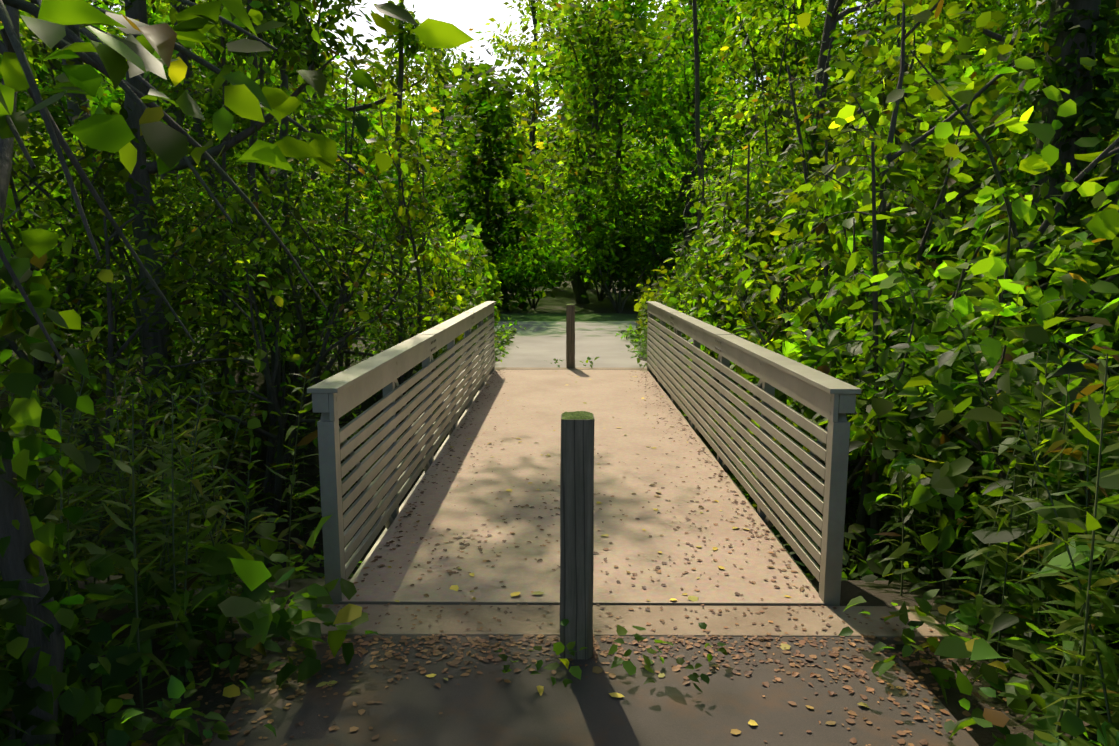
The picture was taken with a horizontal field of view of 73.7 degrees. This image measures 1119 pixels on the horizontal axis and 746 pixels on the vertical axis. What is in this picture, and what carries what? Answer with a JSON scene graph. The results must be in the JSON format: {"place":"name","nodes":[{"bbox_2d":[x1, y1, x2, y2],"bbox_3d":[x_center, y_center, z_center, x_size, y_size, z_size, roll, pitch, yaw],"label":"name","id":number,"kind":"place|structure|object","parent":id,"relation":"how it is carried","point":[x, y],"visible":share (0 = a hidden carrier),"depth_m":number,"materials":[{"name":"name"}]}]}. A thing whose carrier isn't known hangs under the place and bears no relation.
{"place":"outdoors","nodes":[
{"label":"outdoors","id":0,"kind":"place"},
{"bbox_2d":[91,0,1016,207],"label":"sky","id":1,"kind":"structure","parent":0,"point":[463,14],"materials":[{"name":"white"}]},
{"bbox_2d":[0,271,1118,745],"bbox_3d":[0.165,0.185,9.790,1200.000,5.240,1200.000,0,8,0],"label":"terrain","id":2,"kind":"structure","parent":0,"point":[878,593],"depth_m":4.38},
{"bbox_2d":[0,352,320,745],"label":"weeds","id":3,"kind":"object","parent":2,"relation":"on","point":[127,563],"depth_m":3.45,"materials":[{"name":"green plant"}]},
{"bbox_2d":[0,0,473,745],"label":"tree","id":4,"kind":"object","parent":2,"relation":"on","point":[26,414],"depth_m":2.28,"materials":[{"name":"green plant"}]},
{"bbox_2d":[0,4,477,545],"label":"shrubs","id":5,"kind":"object","parent":2,"relation":"on","point":[208,288],"depth_m":8.98,"materials":[{"name":"green plant"}]},
{"bbox_2d":[166,0,702,464],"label":"tree trunks","id":6,"kind":"object","parent":2,"relation":"on","point":[255,192],"depth_m":13.54,"materials":[{"name":"brown plant"}]},
{"bbox_2d":[281,321,637,330],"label":"cross path","id":7,"kind":"structure","parent":2,"relation":"on","point":[561,325],"depth_m":21.07,"materials":[{"name":"grey asphalt"}]},
{"bbox_2d":[433,330,515,365],"bbox_3d":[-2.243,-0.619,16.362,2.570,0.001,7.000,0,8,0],"label":"shrub","id":8,"kind":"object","parent":2,"relation":"on","point":[498,349],"depth_m":15.47,"materials":[{"name":"green plant"}]},
{"bbox_2d":[365,293,724,368],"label":"weeds","id":9,"kind":"object","parent":2,"relation":"on","point":[406,334],"depth_m":13.18,"materials":[{"name":"green plant"}]},
{"bbox_2d":[0,0,1118,727],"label":"tree foliage","id":10,"kind":"object","parent":2,"relation":"on","point":[1102,226],"depth_m":8.55,"materials":[{"name":"green plant"}]},
{"bbox_2d":[0,0,1118,312],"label":"trees","id":11,"kind":"object","parent":2,"relation":"on","point":[516,234],"depth_m":27.10,"materials":[{"name":"green plant"}]},
{"bbox_2d":[0,0,1118,577],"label":"trees","id":12,"kind":"object","parent":2,"relation":"on","point":[946,28],"depth_m":9.49,"materials":[{"name":"green plant"}]},
{"bbox_2d":[0,319,1118,745],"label":"ground cover leaves","id":13,"kind":"object","parent":2,"relation":"on","point":[870,565],"visible":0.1,"depth_m":4.28,"materials":[{"name":"green plant"}]},
{"bbox_2d":[487,314,639,321],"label":"grass verge","id":14,"kind":"structure","parent":2,"relation":"on","point":[578,317],"depth_m":24.50,"materials":[{"name":"green plant"}]},
{"bbox_2d":[566,304,574,367],"bbox_3d":[0.188,-0.452,12.525,0.153,1.420,0.156,0,8,0],"label":"bollard","id":15,"kind":"object","parent":2,"relation":"on","point":[570,335],"visible":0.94,"depth_m":12.43,"materials":[{"name":"brown wood"}]},
{"bbox_2d":[219,367,948,643],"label":"bridge abutments","id":16,"kind":"object","parent":2,"relation":"on","point":[519,624],"visible":0.02,"depth_m":3.68,"materials":[{"name":"grey concrete"}]},
{"bbox_2d":[342,370,822,602],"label":"bridge deck","id":17,"kind":"structure","parent":16,"relation":"on","point":[602,394],"depth_m":5.24,"materials":[{"name":"beige concrete"}]},
{"bbox_2d":[353,370,813,598],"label":"fallen leaves","id":18,"kind":"object","parent":17,"relation":"on","point":[422,492],"visible":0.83,"depth_m":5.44,"materials":[{"name":"brown plant"}]},
{"bbox_2d":[307,301,860,605],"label":"bridge railings","id":19,"kind":"object","parent":17,"relation":"on","point":[336,397],"visible":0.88,"depth_m":4.89,"materials":[{"name":"grey wood"}]},
{"bbox_2d":[387,371,803,601],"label":"fallen leaves","id":20,"kind":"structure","parent":17,"relation":"on","point":[456,588],"depth_m":4.57,"materials":[{"name":"brown plant"}]},
{"bbox_2d":[339,369,826,605],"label":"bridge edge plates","id":21,"kind":"object","parent":16,"relation":"on","point":[594,603],"visible":0.18,"depth_m":3.87,"materials":[{"name":"grey metal"}]},
{"bbox_2d":[233,603,932,634],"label":"fallen leaves","id":22,"kind":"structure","parent":16,"relation":"on","point":[647,623],"depth_m":3.71,"materials":[{"name":"brown plant"}]},
{"bbox_2d":[65,317,1118,745],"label":"ground plants","id":23,"kind":"object","parent":2,"relation":"on","point":[261,619],"visible":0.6,"depth_m":3.10,"materials":[{"name":"green plant"}]},
{"bbox_2d":[73,285,1118,595],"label":"bank weeds","id":24,"kind":"object","parent":2,"relation":"on","point":[887,533],"depth_m":5.75,"materials":[{"name":"green plant"}]},
{"bbox_2d":[176,0,1118,579],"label":"saplings","id":25,"kind":"object","parent":2,"relation":"on","point":[884,268],"depth_m":9.11,"materials":[{"name":"green plant"}]},
{"bbox_2d":[621,331,679,366],"bbox_3d":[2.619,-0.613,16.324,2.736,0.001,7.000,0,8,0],"label":"shrub","id":26,"kind":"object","parent":2,"relation":"on","point":[634,344],"depth_m":16.83,"materials":[{"name":"green plant"}]},
{"bbox_2d":[190,28,1115,248],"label":"trees","id":27,"kind":"object","parent":2,"relation":"on","point":[468,66],"depth_m":72.15,"materials":[{"name":"green plant"}]},
{"bbox_2d":[665,0,1118,697],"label":"shrubs","id":28,"kind":"object","parent":2,"relation":"on","point":[925,386],"depth_m":5.12,"materials":[{"name":"green plant"}]},
{"bbox_2d":[846,312,1118,745],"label":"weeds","id":29,"kind":"object","parent":2,"relation":"on","point":[1108,613],"depth_m":2.85,"materials":[{"name":"green plant"}]},
{"bbox_2d":[495,330,646,367],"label":"asphalt path","id":30,"kind":"structure","parent":0,"point":[544,349],"depth_m":15.10,"materials":[{"name":"grey asphalt"}]},
{"bbox_2d":[209,635,978,745],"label":"asphalt path","id":31,"kind":"structure","parent":0,"point":[485,708],"depth_m":3.02,"materials":[{"name":"grey asphalt"}]},
{"bbox_2d":[140,634,1008,745],"bbox_3d":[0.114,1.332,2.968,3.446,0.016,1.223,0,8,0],"label":"fallen leaves","id":32,"kind":"object","parent":31,"relation":"on","point":[477,639],"visible":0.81,"depth_m":3.35,"materials":[{"name":"brown plant"}]},
{"bbox_2d":[560,411,594,658],"bbox_3d":[0.076,0.885,3.353,0.151,1.454,0.154,0,8,0],"label":"bollard","id":33,"kind":"object","parent":31,"relation":"on","point":[576,518],"visible":0.85,"depth_m":3.25,"materials":[{"name":"grey wood"}]},
{"bbox_2d":[287,643,873,734],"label":"fallen leaves","id":34,"kind":"object","parent":31,"relation":"on","point":[596,669],"depth_m":3.12,"materials":[{"name":"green plant"}]},
{"bbox_2d":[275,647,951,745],"bbox_3d":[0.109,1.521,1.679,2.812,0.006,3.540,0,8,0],"label":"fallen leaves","id":35,"kind":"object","parent":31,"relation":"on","point":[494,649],"visible":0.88,"depth_m":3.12,"materials":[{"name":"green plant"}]}
]}

